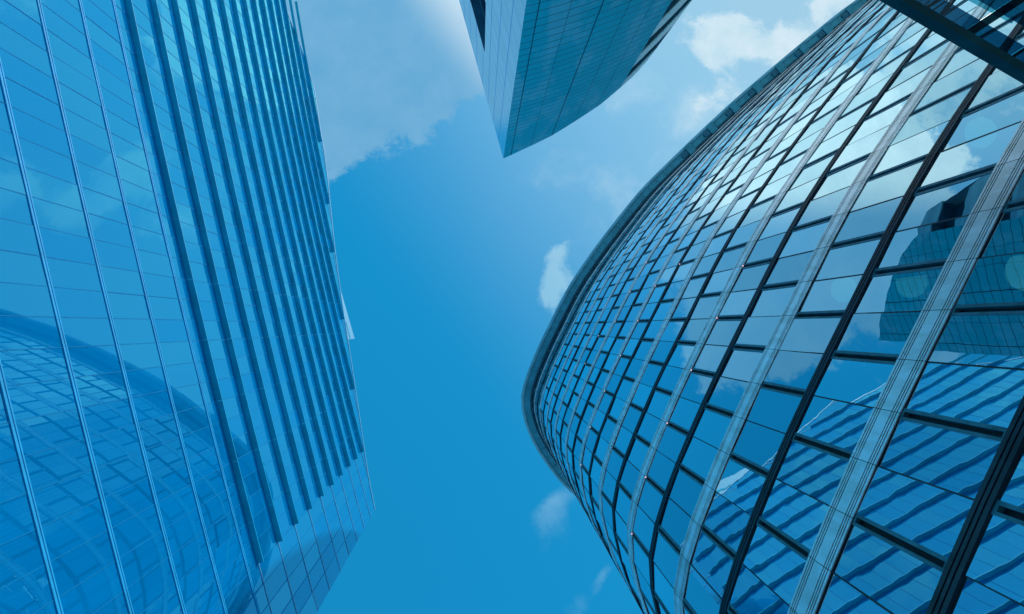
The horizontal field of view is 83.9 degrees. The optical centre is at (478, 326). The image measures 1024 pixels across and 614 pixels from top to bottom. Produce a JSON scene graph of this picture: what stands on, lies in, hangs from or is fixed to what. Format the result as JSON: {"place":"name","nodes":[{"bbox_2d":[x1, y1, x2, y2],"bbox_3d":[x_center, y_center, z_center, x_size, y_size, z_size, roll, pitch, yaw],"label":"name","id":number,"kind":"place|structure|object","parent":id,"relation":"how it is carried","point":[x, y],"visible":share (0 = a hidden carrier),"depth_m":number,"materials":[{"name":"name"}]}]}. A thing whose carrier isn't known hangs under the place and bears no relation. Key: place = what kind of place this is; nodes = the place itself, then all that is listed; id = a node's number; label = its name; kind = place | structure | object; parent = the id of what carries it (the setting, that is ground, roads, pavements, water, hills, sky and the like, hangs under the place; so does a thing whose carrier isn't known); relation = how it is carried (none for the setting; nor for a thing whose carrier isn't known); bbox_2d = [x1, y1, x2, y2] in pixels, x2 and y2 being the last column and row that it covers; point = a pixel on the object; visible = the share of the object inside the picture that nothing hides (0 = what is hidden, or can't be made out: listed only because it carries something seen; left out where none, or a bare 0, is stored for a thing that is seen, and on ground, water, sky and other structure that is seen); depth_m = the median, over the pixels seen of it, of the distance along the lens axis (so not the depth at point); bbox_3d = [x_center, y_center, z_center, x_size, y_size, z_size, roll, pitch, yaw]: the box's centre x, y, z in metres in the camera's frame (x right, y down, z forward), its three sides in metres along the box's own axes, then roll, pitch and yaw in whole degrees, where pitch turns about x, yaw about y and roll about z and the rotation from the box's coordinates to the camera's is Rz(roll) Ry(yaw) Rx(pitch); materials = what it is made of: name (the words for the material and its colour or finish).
{"place":"outdoors","nodes":[
{"label":"outdoors","id":0,"kind":"place"},
{"bbox_2d":[0,0,375,613],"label":"louvred glass tower","id":1,"kind":"structure","parent":0,"point":[180,428],"depth_m":36.47,"materials":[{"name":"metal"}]},
{"bbox_2d":[0,494,35,544],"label":"window pane","id":2,"kind":"structure","parent":1,"relation":"in","point":[16,518],"depth_m":21.89,"materials":[{"name":"blue glass"}]},
{"bbox_2d":[0,218,40,255],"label":"window pane","id":3,"kind":"structure","parent":1,"relation":"in","point":[14,236],"depth_m":25.43,"materials":[{"name":"blue glass"}]},
{"bbox_2d":[0,530,44,588],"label":"window pane","id":4,"kind":"structure","parent":1,"relation":"in","point":[19,557],"depth_m":21.66,"materials":[{"name":"blue glass"}]},
{"bbox_2d":[0,0,46,50],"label":"window pane","id":5,"kind":"structure","parent":1,"relation":"in","point":[10,16],"depth_m":28.85,"materials":[{"name":"blue glass"}]},
{"bbox_2d":[0,250,47,285],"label":"window pane","id":6,"kind":"structure","parent":1,"relation":"in","point":[21,268],"depth_m":25.21,"materials":[{"name":"blue glass"}]},
{"bbox_2d":[0,22,52,77],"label":"window pane","id":7,"kind":"structure","parent":1,"relation":"in","point":[11,41],"depth_m":28.63,"materials":[{"name":"blue glass"}]},
{"bbox_2d":[0,566,53,613],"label":"window pane","id":8,"kind":"structure","parent":1,"relation":"in","point":[30,593],"depth_m":21.60,"materials":[{"name":"blue glass"}]},
{"bbox_2d":[0,283,54,316],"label":"window pane","id":9,"kind":"structure","parent":1,"relation":"in","point":[15,299],"depth_m":24.97,"materials":[{"name":"blue glass"}]},
{"bbox_2d":[0,48,59,104],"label":"window pane","id":10,"kind":"structure","parent":1,"relation":"in","point":[14,68],"depth_m":28.45,"materials":[{"name":"blue glass"}]},
{"bbox_2d":[0,316,61,349],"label":"window pane","id":11,"kind":"structure","parent":1,"relation":"in","point":[15,332],"depth_m":24.73,"materials":[{"name":"blue glass"}]},
{"bbox_2d":[0,348,69,384],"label":"window pane","id":12,"kind":"structure","parent":1,"relation":"in","point":[34,365],"depth_m":24.57,"materials":[{"name":"blue glass"}]},
{"bbox_2d":[5,77,64,130],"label":"window pane","id":13,"kind":"structure","parent":1,"relation":"in","point":[23,99],"depth_m":28.45,"materials":[{"name":"blue glass"}]},
{"bbox_2d":[7,378,76,419],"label":"window pane","id":14,"kind":"structure","parent":1,"relation":"in","point":[29,400],"depth_m":24.57,"materials":[{"name":"blue glass"}]},
{"bbox_2d":[12,107,71,157],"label":"window pane","id":15,"kind":"structure","parent":1,"relation":"in","point":[32,129],"depth_m":28.45,"materials":[{"name":"blue glass"}]},
{"bbox_2d":[18,137,76,183],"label":"window pane","id":16,"kind":"structure","parent":1,"relation":"in","point":[36,157],"depth_m":28.45,"materials":[{"name":"blue glass"}]},
{"bbox_2d":[16,409,83,455],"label":"window pane","id":17,"kind":"structure","parent":1,"relation":"in","point":[36,434],"depth_m":24.57,"materials":[{"name":"blue glass"}]},
{"bbox_2d":[25,167,83,210],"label":"window pane","id":18,"kind":"structure","parent":1,"relation":"in","point":[43,186],"depth_m":28.44,"materials":[{"name":"blue glass"}]},
{"bbox_2d":[25,439,91,490],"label":"window pane","id":19,"kind":"structure","parent":1,"relation":"in","point":[50,466],"depth_m":24.57,"materials":[{"name":"blue glass"}]},
{"bbox_2d":[32,197,89,237],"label":"window pane","id":20,"kind":"structure","parent":1,"relation":"in","point":[49,215],"depth_m":28.45,"materials":[{"name":"blue glass"}]},
{"bbox_2d":[41,3,90,58],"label":"window pane","id":21,"kind":"structure","parent":1,"relation":"in","point":[54,23],"depth_m":32.32,"materials":[{"name":"blue glass"}]},
{"bbox_2d":[33,470,99,525],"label":"window pane","id":22,"kind":"structure","parent":1,"relation":"in","point":[55,501],"depth_m":24.57,"materials":[{"name":"blue glass"}]},
{"bbox_2d":[39,227,95,263],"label":"window pane","id":23,"kind":"structure","parent":1,"relation":"in","point":[56,244],"depth_m":28.44,"materials":[{"name":"blue glass"}]},
{"bbox_2d":[47,30,95,81],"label":"window pane","id":24,"kind":"structure","parent":1,"relation":"in","point":[60,49],"depth_m":32.32,"materials":[{"name":"blue glass"}]},
{"bbox_2d":[46,257,101,290],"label":"window pane","id":25,"kind":"structure","parent":1,"relation":"in","point":[63,273],"depth_m":28.45,"materials":[{"name":"blue glass"}]},
{"bbox_2d":[42,501,107,560],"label":"window pane","id":26,"kind":"structure","parent":1,"relation":"in","point":[64,534],"depth_m":24.57,"materials":[{"name":"blue glass"}]},
{"bbox_2d":[53,56,100,105],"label":"window pane","id":27,"kind":"structure","parent":1,"relation":"in","point":[66,74],"depth_m":32.32,"materials":[{"name":"blue glass"}]},
{"bbox_2d":[53,287,108,317],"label":"window pane","id":28,"kind":"structure","parent":1,"relation":"in","point":[70,302],"depth_m":28.44,"materials":[{"name":"blue glass"}]},
{"bbox_2d":[59,83,105,128],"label":"window pane","id":29,"kind":"structure","parent":1,"relation":"in","point":[73,101],"depth_m":32.33,"materials":[{"name":"blue glass"}]},
{"bbox_2d":[51,531,114,595],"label":"window pane","id":30,"kind":"structure","parent":1,"relation":"in","point":[77,565],"depth_m":24.57,"materials":[{"name":"blue glass"}]},
{"bbox_2d":[61,318,114,346],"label":"window pane","id":31,"kind":"structure","parent":1,"relation":"in","point":[77,331],"depth_m":28.45,"materials":[{"name":"blue glass"}]},
{"bbox_2d":[64,108,111,152],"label":"window pane","id":32,"kind":"structure","parent":1,"relation":"in","point":[79,127],"depth_m":32.32,"materials":[{"name":"blue glass"}]},
{"bbox_2d":[60,562,122,613],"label":"window pane","id":33,"kind":"structure","parent":1,"relation":"in","point":[89,596],"depth_m":24.78,"materials":[{"name":"blue glass"}]},
{"bbox_2d":[70,135,116,176],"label":"window pane","id":34,"kind":"structure","parent":1,"relation":"in","point":[89,154],"depth_m":32.32,"materials":[{"name":"blue glass"}]},
{"bbox_2d":[68,345,120,376],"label":"window pane","id":35,"kind":"structure","parent":1,"relation":"in","point":[91,360],"depth_m":28.46,"materials":[{"name":"blue glass"}]},
{"bbox_2d":[76,161,122,200],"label":"window pane","id":36,"kind":"structure","parent":1,"relation":"in","point":[91,178],"depth_m":32.32,"materials":[{"name":"blue glass"}]},
{"bbox_2d":[75,372,127,406],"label":"window pane","id":37,"kind":"structure","parent":1,"relation":"in","point":[95,389],"depth_m":28.45,"materials":[{"name":"blue glass"}]},
{"bbox_2d":[82,187,127,223],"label":"window pane","id":38,"kind":"structure","parent":1,"relation":"in","point":[98,204],"depth_m":32.32,"materials":[{"name":"blue glass"}]},
{"bbox_2d":[82,399,133,436],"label":"window pane","id":39,"kind":"structure","parent":1,"relation":"in","point":[110,416],"depth_m":28.45,"materials":[{"name":"blue glass"}]},
{"bbox_2d":[88,214,133,247],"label":"window pane","id":40,"kind":"structure","parent":1,"relation":"in","point":[103,229],"depth_m":32.32,"materials":[{"name":"blue glass"}]},
{"bbox_2d":[90,425,140,466],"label":"window pane","id":41,"kind":"structure","parent":1,"relation":"in","point":[109,447],"depth_m":28.45,"materials":[{"name":"blue glass"}]},
{"bbox_2d":[94,240,138,270],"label":"window pane","id":42,"kind":"structure","parent":1,"relation":"in","point":[110,255],"depth_m":32.31,"materials":[{"name":"blue glass"}]},
{"bbox_2d":[97,452,147,496],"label":"window pane","id":43,"kind":"structure","parent":1,"relation":"in","point":[115,476],"depth_m":28.44,"materials":[{"name":"blue glass"}]},
{"bbox_2d":[101,266,144,294],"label":"window pane","id":44,"kind":"structure","parent":1,"relation":"in","point":[115,280],"depth_m":32.32,"materials":[{"name":"blue glass"}]},
{"bbox_2d":[107,292,149,318],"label":"window pane","id":45,"kind":"structure","parent":1,"relation":"in","point":[121,305],"depth_m":32.33,"materials":[{"name":"blue glass"}]},
{"bbox_2d":[105,479,153,526],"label":"window pane","id":46,"kind":"structure","parent":1,"relation":"in","point":[124,504],"depth_m":28.45,"materials":[{"name":"blue glass"}]},
{"bbox_2d":[113,319,155,343],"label":"window pane","id":47,"kind":"structure","parent":1,"relation":"in","point":[129,331],"depth_m":32.34,"materials":[{"name":"blue glass"}]},
{"bbox_2d":[112,505,160,556],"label":"window pane","id":48,"kind":"structure","parent":1,"relation":"in","point":[129,534],"depth_m":28.45,"materials":[{"name":"blue glass"}]},
{"bbox_2d":[119,343,161,370],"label":"window pane","id":49,"kind":"structure","parent":1,"relation":"in","point":[135,356],"depth_m":32.32,"materials":[{"name":"blue glass"}]},
{"bbox_2d":[120,532,167,587],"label":"window pane","id":50,"kind":"structure","parent":1,"relation":"in","point":[138,562],"depth_m":28.43,"materials":[{"name":"blue glass"}]},
{"bbox_2d":[126,367,166,396],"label":"window pane","id":51,"kind":"structure","parent":1,"relation":"in","point":[150,380],"depth_m":32.32,"materials":[{"name":"blue glass"}]},
{"bbox_2d":[128,559,174,613],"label":"window pane","id":52,"kind":"structure","parent":1,"relation":"in","point":[154,584],"depth_m":28.46,"materials":[{"name":"blue glass"}]},
{"bbox_2d":[132,390,172,422],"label":"window pane","id":53,"kind":"structure","parent":1,"relation":"in","point":[154,405],"depth_m":32.33,"materials":[{"name":"blue glass"}]},
{"bbox_2d":[139,414,178,448],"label":"window pane","id":54,"kind":"structure","parent":1,"relation":"in","point":[157,431],"depth_m":32.32,"materials":[{"name":"blue glass"}]},
{"bbox_2d":[145,438,184,475],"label":"window pane","id":55,"kind":"structure","parent":1,"relation":"in","point":[166,455],"depth_m":32.34,"materials":[{"name":"blue glass"}]},
{"bbox_2d":[152,462,190,501],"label":"window pane","id":56,"kind":"structure","parent":1,"relation":"in","point":[166,483],"depth_m":32.32,"materials":[{"name":"blue glass"}]},
{"bbox_2d":[159,485,196,527],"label":"window pane","id":57,"kind":"structure","parent":1,"relation":"in","point":[178,505],"depth_m":32.33,"materials":[{"name":"blue glass"}]},
{"bbox_2d":[165,509,202,553],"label":"window pane","id":58,"kind":"structure","parent":1,"relation":"in","point":[187,528],"depth_m":32.32,"materials":[{"name":"blue glass"}]},
{"bbox_2d":[0,0,374,613],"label":"window pane","id":59,"kind":"structure","parent":1,"relation":"in","point":[219,349],"depth_m":50.53,"materials":[{"name":"blue glass"}]},
{"bbox_2d":[172,533,208,580],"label":"window pane","id":60,"kind":"structure","parent":1,"relation":"in","point":[188,557],"depth_m":32.32,"materials":[{"name":"blue glass"}]},
{"bbox_2d":[179,556,214,606],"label":"window pane","id":61,"kind":"structure","parent":1,"relation":"in","point":[201,576],"depth_m":32.32,"materials":[{"name":"blue glass"}]},
{"bbox_2d":[286,0,854,613],"label":"sky","id":62,"kind":"structure","parent":0,"point":[456,257],"materials":[{"name":"blue"}]},
{"bbox_2d":[459,0,691,157],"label":"prow tower","id":63,"kind":"structure","parent":0,"point":[547,68],"depth_m":31.84,"materials":[{"name":"glass"}]},
{"bbox_2d":[521,0,1023,613],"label":"curved glass tower","id":64,"kind":"structure","parent":0,"point":[777,364],"depth_m":24.22,"materials":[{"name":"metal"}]},
{"bbox_2d":[669,469,702,516],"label":"window pane","id":65,"kind":"structure","parent":64,"relation":"in","point":[685,492],"depth_m":28.19,"materials":[{"name":"blue glass"}]},
{"bbox_2d":[681,436,717,478],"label":"window pane","id":66,"kind":"structure","parent":64,"relation":"in","point":[699,456],"depth_m":28.18,"materials":[{"name":"blue glass"}]},
{"bbox_2d":[684,565,720,613],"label":"window pane","id":67,"kind":"structure","parent":64,"relation":"in","point":[703,600],"depth_m":23.94,"materials":[{"name":"blue glass"}]},
{"bbox_2d":[691,531,732,597],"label":"window pane","id":68,"kind":"structure","parent":64,"relation":"in","point":[712,563],"depth_m":23.61,"materials":[{"name":"blue glass"}]},
{"bbox_2d":[693,409,730,448],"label":"window pane","id":69,"kind":"structure","parent":64,"relation":"in","point":[711,428],"depth_m":28.19,"materials":[{"name":"blue glass"}]},
{"bbox_2d":[704,492,749,551],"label":"window pane","id":70,"kind":"structure","parent":64,"relation":"in","point":[725,519],"depth_m":23.61,"materials":[{"name":"blue glass"}]},
{"bbox_2d":[707,377,747,411],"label":"window pane","id":71,"kind":"structure","parent":64,"relation":"in","point":[727,393],"depth_m":28.19,"materials":[{"name":"blue glass"}]},
{"bbox_2d":[715,460,764,514],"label":"window pane","id":72,"kind":"structure","parent":64,"relation":"in","point":[738,484],"depth_m":23.61,"materials":[{"name":"blue glass"}]},
{"bbox_2d":[735,316,780,344],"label":"window pane","id":73,"kind":"structure","parent":64,"relation":"in","point":[756,330],"depth_m":28.18,"materials":[{"name":"blue glass"}]},
{"bbox_2d":[732,421,784,469],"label":"window pane","id":74,"kind":"structure","parent":64,"relation":"in","point":[758,444],"depth_m":23.61,"materials":[{"name":"blue glass"}]},
{"bbox_2d":[729,563,788,613],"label":"window pane","id":75,"kind":"structure","parent":64,"relation":"in","point":[749,595],"depth_m":20.26,"materials":[{"name":"blue glass"}]},
{"bbox_2d":[742,525,805,604],"bbox_3d":[10.239,8.234,19.865,0.005,3.410,1.525,21,-90,0],"label":"window pane","id":76,"kind":"structure","parent":64,"relation":"in","point":[780,568],"depth_m":19.70,"materials":[{"name":"blue glass"}]},
{"bbox_2d":[746,389,801,432],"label":"window pane","id":77,"kind":"structure","parent":64,"relation":"in","point":[774,410],"depth_m":23.61,"materials":[{"name":"blue glass"}]},
{"bbox_2d":[763,350,822,388],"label":"window pane","id":78,"kind":"structure","parent":64,"relation":"in","point":[794,369],"depth_m":23.62,"materials":[{"name":"blue glass"}]},
{"bbox_2d":[760,479,828,549],"bbox_3d":[10.947,6.476,19.865,0.014,3.410,1.525,22,-90,0],"label":"window pane","id":79,"kind":"structure","parent":64,"relation":"in","point":[795,513],"depth_m":19.71,"materials":[{"name":"blue glass"}]},
{"bbox_2d":[779,318,840,352],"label":"window pane","id":80,"kind":"structure","parent":64,"relation":"in","point":[803,335],"depth_m":23.61,"materials":[{"name":"blue glass"}]},
{"bbox_2d":[775,441,847,504],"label":"window pane","id":81,"kind":"structure","parent":64,"relation":"in","point":[818,474],"depth_m":19.69,"materials":[{"name":"blue glass"}]},
{"bbox_2d":[799,275,861,311],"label":"window pane","id":82,"kind":"structure","parent":64,"relation":"in","point":[832,294],"depth_m":23.63,"materials":[{"name":"blue glass"}]},
{"bbox_2d":[796,396,872,450],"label":"window pane","id":83,"kind":"structure","parent":64,"relation":"in","point":[841,424],"depth_m":19.71,"materials":[{"name":"blue glass"}]},
{"bbox_2d":[815,239,879,279],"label":"window pane","id":84,"kind":"structure","parent":64,"relation":"in","point":[853,259],"depth_m":23.61,"materials":[{"name":"blue glass"}]},
{"bbox_2d":[813,359,893,406],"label":"window pane","id":85,"kind":"structure","parent":64,"relation":"in","point":[857,382],"depth_m":19.71,"materials":[{"name":"blue glass"}]},
{"bbox_2d":[817,574,889,613],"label":"window pane","id":86,"kind":"structure","parent":64,"relation":"in","point":[839,597],"depth_m":16.23,"materials":[{"name":"blue glass"}]},
{"bbox_2d":[833,197,902,242],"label":"window pane","id":87,"kind":"structure","parent":64,"relation":"in","point":[876,218],"depth_m":23.61,"materials":[{"name":"blue glass"}]},
{"bbox_2d":[835,312,920,353],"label":"window pane","id":88,"kind":"structure","parent":64,"relation":"in","point":[888,333],"depth_m":19.70,"materials":[{"name":"blue glass"}]},
{"bbox_2d":[850,162,922,211],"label":"window pane","id":89,"kind":"structure","parent":64,"relation":"in","point":[893,185],"depth_m":23.60,"materials":[{"name":"blue glass"}]},
{"bbox_2d":[834,525,941,613],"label":"window pane","id":90,"kind":"structure","parent":64,"relation":"in","point":[900,582],"depth_m":15.17,"materials":[{"name":"blue glass"}]},
{"bbox_2d":[854,269,941,312],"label":"window pane","id":91,"kind":"structure","parent":64,"relation":"in","point":[905,291],"depth_m":19.70,"materials":[{"name":"blue glass"}]},
{"bbox_2d":[872,121,948,174],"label":"window pane","id":92,"kind":"structure","parent":64,"relation":"in","point":[921,144],"depth_m":23.62,"materials":[{"name":"blue glass"}]},
{"bbox_2d":[857,467,972,557],"bbox_3d":[11.617,4.887,15.335,0.010,3.410,1.525,24,-90,0],"label":"window pane","id":93,"kind":"structure","parent":64,"relation":"in","point":[931,517],"depth_m":15.09,"materials":[{"name":"blue glass"}]},
{"bbox_2d":[876,216,968,267],"bbox_3d":[15.385,-2.871,19.865,0.013,3.410,1.525,26,-90,0],"label":"window pane","id":94,"kind":"structure","parent":64,"relation":"in","point":[935,241],"depth_m":19.70,"materials":[{"name":"blue glass"}]},
{"bbox_2d":[889,88,970,145],"bbox_3d":[18.768,-8.682,23.735,0.009,3.410,1.525,34,-90,0],"label":"window pane","id":95,"kind":"structure","parent":64,"relation":"in","point":[941,112],"depth_m":23.62,"materials":[{"name":"blue glass"}]},
{"bbox_2d":[879,419,1000,498],"bbox_3d":[12.264,3.473,15.335,0.009,3.410,1.525,24,-90,0],"label":"window pane","id":96,"kind":"structure","parent":64,"relation":"in","point":[957,462],"depth_m":15.09,"materials":[{"name":"blue glass"}]},
{"bbox_2d":[894,173,990,231],"bbox_3d":[16.104,-4.249,19.865,0.010,3.410,1.525,29,-90,0],"label":"window pane","id":97,"kind":"structure","parent":64,"relation":"in","point":[959,199],"depth_m":19.70,"materials":[{"name":"blue glass"}]},
{"bbox_2d":[914,59,987,110],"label":"window pane","id":98,"kind":"structure","parent":64,"relation":"in","point":[971,72],"depth_m":23.77,"materials":[{"name":"blue glass"}]},
{"bbox_2d":[879,0,1023,83],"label":"glass canopy","id":99,"kind":"object","parent":64,"relation":"attached to","point":[982,39],"visible":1,"depth_m":8.90,"materials":[{"name":"metal"}]},
{"bbox_2d":[906,363,1023,427],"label":"window pane","id":100,"kind":"structure","parent":64,"relation":"in","point":[992,396],"depth_m":15.13,"materials":[{"name":"blue glass"}]},
{"bbox_2d":[919,122,1020,186],"bbox_3d":[17.021,-5.907,19.865,0.013,3.410,1.525,30,-90,0],"label":"window pane","id":101,"kind":"structure","parent":64,"relation":"in","point":[986,150],"depth_m":19.70,"materials":[{"name":"blue glass"}]},
{"bbox_2d":[928,314,1023,367],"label":"window pane","id":102,"kind":"structure","parent":64,"relation":"in","point":[987,340],"depth_m":15.52,"materials":[{"name":"blue glass"}]},
{"bbox_2d":[940,91,1023,150],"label":"window pane","id":103,"kind":"structure","parent":64,"relation":"in","point":[1009,111],"depth_m":19.93,"materials":[{"name":"blue glass"}]},
{"bbox_2d":[949,576,1023,613],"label":"window pane","id":104,"kind":"structure","parent":64,"relation":"in","point":[972,597],"depth_m":12.63,"materials":[{"name":"blue glass"}]},
{"bbox_2d":[956,253,1023,304],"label":"window pane","id":105,"kind":"structure","parent":64,"relation":"in","point":[998,279],"depth_m":16.05,"materials":[{"name":"blue glass"}]},
{"bbox_2d":[964,514,1023,604],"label":"window pane","id":106,"kind":"structure","parent":64,"relation":"in","point":[996,562],"depth_m":12.57,"materials":[{"name":"blue glass"}]},
{"bbox_2d":[980,208,1023,257],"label":"window pane","id":107,"kind":"structure","parent":64,"relation":"in","point":[1007,237],"depth_m":16.47,"materials":[{"name":"blue glass"}]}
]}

